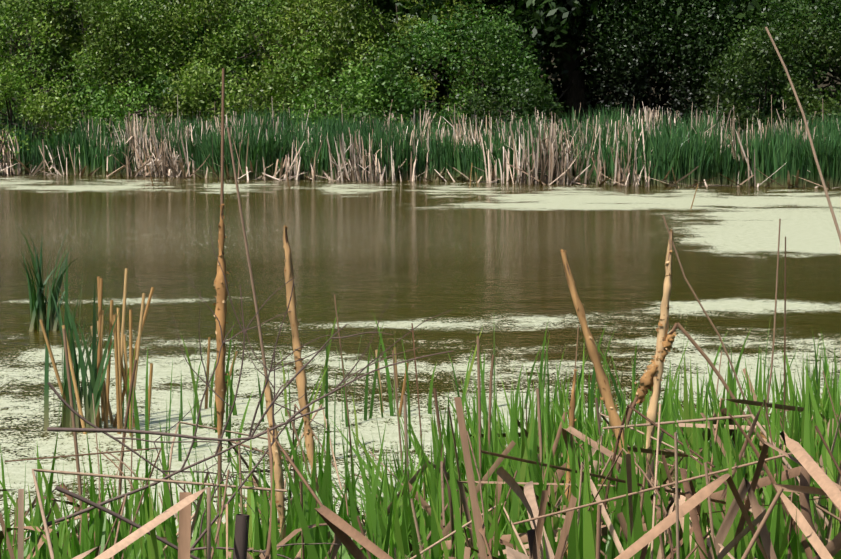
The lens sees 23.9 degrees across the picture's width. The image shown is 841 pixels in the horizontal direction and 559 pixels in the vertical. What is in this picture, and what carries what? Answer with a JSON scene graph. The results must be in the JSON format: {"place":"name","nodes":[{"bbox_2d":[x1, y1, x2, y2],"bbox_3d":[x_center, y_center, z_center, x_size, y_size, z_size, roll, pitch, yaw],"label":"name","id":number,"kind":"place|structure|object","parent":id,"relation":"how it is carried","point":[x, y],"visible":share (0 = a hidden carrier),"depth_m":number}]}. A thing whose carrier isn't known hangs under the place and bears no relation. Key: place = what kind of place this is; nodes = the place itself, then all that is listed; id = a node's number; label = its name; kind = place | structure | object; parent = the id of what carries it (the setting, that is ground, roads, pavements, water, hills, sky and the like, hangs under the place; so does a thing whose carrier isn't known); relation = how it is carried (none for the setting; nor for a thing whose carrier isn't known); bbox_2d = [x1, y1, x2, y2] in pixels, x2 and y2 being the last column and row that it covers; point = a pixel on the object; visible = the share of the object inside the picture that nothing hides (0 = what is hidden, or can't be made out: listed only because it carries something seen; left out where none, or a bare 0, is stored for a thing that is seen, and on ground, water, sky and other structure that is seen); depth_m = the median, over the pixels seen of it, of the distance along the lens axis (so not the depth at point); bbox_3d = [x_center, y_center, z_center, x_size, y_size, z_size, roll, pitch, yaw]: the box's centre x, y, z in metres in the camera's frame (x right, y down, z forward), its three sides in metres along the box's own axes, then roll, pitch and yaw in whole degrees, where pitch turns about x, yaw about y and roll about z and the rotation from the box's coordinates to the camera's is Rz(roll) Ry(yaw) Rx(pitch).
{"place":"outdoors","nodes":[
{"label":"outdoors","id":0,"kind":"place"},
{"bbox_2d":[0,175,840,548],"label":"pond water","id":1,"kind":"structure","parent":0,"point":[476,259],"depth_m":16.86},
{"bbox_2d":[13,225,120,432],"bbox_3d":[-2.180,0.098,11.896,0.486,0.943,4.940,-1,5,-12],"label":"reed clump","id":2,"kind":"object","parent":1,"relation":"on","point":[38,308],"visible":0.79,"depth_m":9.78},
{"bbox_2d":[39,165,697,435],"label":"dried reeds","id":3,"kind":"object","parent":1,"relation":"on","point":[119,348],"visible":0.69,"depth_m":9.81},
{"bbox_2d":[0,94,839,188],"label":"dead reeds","id":4,"kind":"object","parent":1,"relation":"in","point":[159,165],"visible":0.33,"depth_m":39.82},
{"bbox_2d":[0,98,840,187],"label":"green reeds","id":5,"kind":"object","parent":1,"relation":"on","point":[682,157],"visible":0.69,"depth_m":39.93},
{"bbox_2d":[0,2,840,187],"bbox_3d":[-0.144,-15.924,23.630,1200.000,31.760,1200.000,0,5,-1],"label":"ground","id":6,"kind":"structure","parent":0,"point":[819,86],"depth_m":66.77},
{"bbox_2d":[0,0,840,167],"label":"bushes","id":7,"kind":"object","parent":6,"relation":"on","point":[296,28],"visible":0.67,"depth_m":44.10},
{"bbox_2d":[0,306,840,558],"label":"sedge","id":8,"kind":"object","parent":6,"relation":"on","point":[398,532],"visible":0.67,"depth_m":2.57},
{"bbox_2d":[233,514,249,558],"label":"post","id":9,"kind":"object","parent":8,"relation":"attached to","point":[240,538],"visible":0.98,"depth_m":1.86},
{"bbox_2d":[47,226,453,558],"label":"bare twigs","id":10,"kind":"object","parent":8,"relation":"on","point":[94,505],"visible":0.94,"depth_m":2.07},
{"bbox_2d":[213,204,818,558],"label":"cattails","id":11,"kind":"object","parent":8,"relation":"on","point":[650,379],"visible":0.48,"depth_m":2.57},
{"bbox_2d":[0,0,840,166],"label":"tree","id":12,"kind":"object","parent":6,"relation":"on","point":[697,39],"depth_m":44.75},
{"bbox_2d":[0,368,840,558],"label":"dead reed leaves","id":13,"kind":"object","parent":6,"relation":"on","point":[344,530],"visible":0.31,"depth_m":1.95},
{"bbox_2d":[4,27,840,558],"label":"reed stalks","id":14,"kind":"object","parent":6,"relation":"on","point":[630,409],"visible":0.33,"depth_m":2.29}
]}

